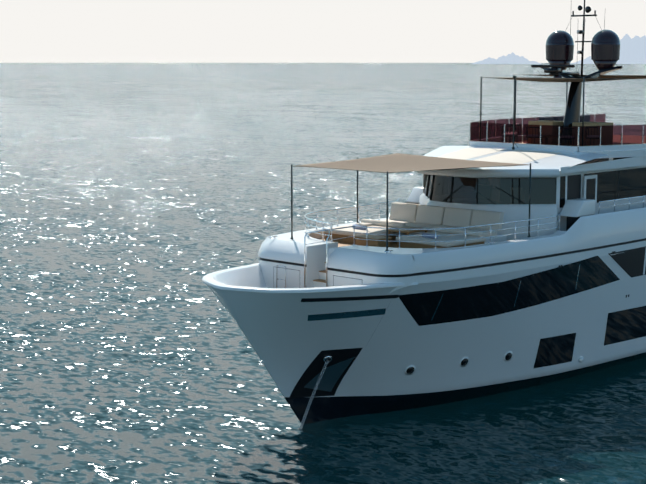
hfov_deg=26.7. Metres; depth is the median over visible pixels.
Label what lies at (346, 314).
stainless hull
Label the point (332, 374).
hull anchor plate
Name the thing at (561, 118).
sundeck cushions
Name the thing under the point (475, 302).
hull glass
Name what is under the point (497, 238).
lounge sofa base
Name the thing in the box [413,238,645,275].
groove
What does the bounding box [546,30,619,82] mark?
mast domes
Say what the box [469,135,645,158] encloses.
upper deck
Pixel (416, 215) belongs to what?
lounge cushions
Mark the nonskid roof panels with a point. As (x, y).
(519, 156)
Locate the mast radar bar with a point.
(552, 66)
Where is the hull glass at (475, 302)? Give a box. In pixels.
[398,256,645,373]
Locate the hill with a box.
[570,34,645,63]
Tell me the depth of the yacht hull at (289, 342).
44.30 m
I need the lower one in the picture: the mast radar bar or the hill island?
the mast radar bar
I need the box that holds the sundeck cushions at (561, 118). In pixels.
[539,115,589,121]
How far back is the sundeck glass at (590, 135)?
50.39 m
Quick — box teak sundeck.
[499,140,644,144]
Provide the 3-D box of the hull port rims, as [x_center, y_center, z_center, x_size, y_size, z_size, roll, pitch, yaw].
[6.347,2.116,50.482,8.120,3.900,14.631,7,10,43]
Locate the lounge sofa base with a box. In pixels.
[409,232,506,243]
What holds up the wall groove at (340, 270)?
attached to the front wall
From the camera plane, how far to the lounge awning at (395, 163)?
46.66 m
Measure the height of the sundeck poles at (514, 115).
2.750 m
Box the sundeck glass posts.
[469,115,643,146]
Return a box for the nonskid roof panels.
[438,148,561,166]
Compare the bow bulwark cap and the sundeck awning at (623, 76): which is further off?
the sundeck awning at (623, 76)
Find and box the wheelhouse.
[417,146,645,239]
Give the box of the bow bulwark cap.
[202,263,417,292]
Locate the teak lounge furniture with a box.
[325,227,484,247]
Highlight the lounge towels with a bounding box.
[352,224,437,238]
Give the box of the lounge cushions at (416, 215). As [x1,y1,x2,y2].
[324,202,503,246]
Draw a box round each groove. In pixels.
[260,258,412,276]
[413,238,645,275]
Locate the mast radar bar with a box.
[531,65,574,67]
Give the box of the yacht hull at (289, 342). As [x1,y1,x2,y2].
[206,252,645,424]
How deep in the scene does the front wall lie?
42.65 m
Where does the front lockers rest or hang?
attached to the front wall
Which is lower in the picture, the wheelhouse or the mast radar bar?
the wheelhouse
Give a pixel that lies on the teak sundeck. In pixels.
(526, 143)
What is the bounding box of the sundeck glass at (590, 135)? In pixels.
[471,114,645,145]
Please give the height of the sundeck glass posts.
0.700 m
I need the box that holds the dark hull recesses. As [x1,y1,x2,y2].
[289,246,645,397]
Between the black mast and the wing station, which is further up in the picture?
the black mast
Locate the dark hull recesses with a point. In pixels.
(630, 262)
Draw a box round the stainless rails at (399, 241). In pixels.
[268,198,559,287]
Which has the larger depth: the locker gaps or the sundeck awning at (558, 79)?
the sundeck awning at (558, 79)
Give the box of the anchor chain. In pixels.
[300,360,327,428]
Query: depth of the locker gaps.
43.94 m
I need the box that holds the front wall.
[258,237,414,292]
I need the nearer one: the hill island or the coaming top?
the coaming top
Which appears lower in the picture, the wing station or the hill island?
the wing station
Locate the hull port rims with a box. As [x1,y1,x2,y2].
[405,249,645,374]
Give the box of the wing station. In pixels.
[407,186,594,216]
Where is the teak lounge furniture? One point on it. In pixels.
(372, 241)
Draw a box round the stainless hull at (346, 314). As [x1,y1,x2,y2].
[308,265,579,362]
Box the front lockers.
[274,267,361,287]
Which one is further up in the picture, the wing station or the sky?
the sky
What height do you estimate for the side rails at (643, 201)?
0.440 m
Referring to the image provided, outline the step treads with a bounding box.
[313,262,325,282]
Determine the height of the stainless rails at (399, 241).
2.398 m
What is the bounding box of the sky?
[0,0,645,62]
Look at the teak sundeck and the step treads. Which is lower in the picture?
the step treads
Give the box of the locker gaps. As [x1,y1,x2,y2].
[273,267,361,285]
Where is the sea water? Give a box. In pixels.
[0,63,645,483]
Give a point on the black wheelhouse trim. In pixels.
(451, 194)
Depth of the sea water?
77.47 m
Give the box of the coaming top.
[268,218,565,257]
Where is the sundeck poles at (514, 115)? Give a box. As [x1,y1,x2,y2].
[480,76,584,149]
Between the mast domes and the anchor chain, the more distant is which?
the mast domes
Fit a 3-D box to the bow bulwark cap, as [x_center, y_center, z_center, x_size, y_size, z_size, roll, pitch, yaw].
[-1.221,1.512,42.387,6.588,0.894,5.290,7,10,43]
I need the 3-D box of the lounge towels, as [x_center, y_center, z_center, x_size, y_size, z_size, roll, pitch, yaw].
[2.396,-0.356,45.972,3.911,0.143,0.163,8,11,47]
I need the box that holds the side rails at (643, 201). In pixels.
[599,195,645,211]
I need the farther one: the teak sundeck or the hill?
the hill
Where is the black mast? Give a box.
[541,0,621,145]
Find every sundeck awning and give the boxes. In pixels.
[482,77,640,81]
[513,74,645,78]
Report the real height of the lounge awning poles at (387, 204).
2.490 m
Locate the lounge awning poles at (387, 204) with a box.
[290,157,530,250]
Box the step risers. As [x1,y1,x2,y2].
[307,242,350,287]
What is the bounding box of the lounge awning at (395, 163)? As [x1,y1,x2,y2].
[296,153,527,172]
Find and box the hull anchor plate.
[304,357,353,391]
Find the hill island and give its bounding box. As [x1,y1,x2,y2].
[471,52,540,63]
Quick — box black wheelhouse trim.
[426,172,618,203]

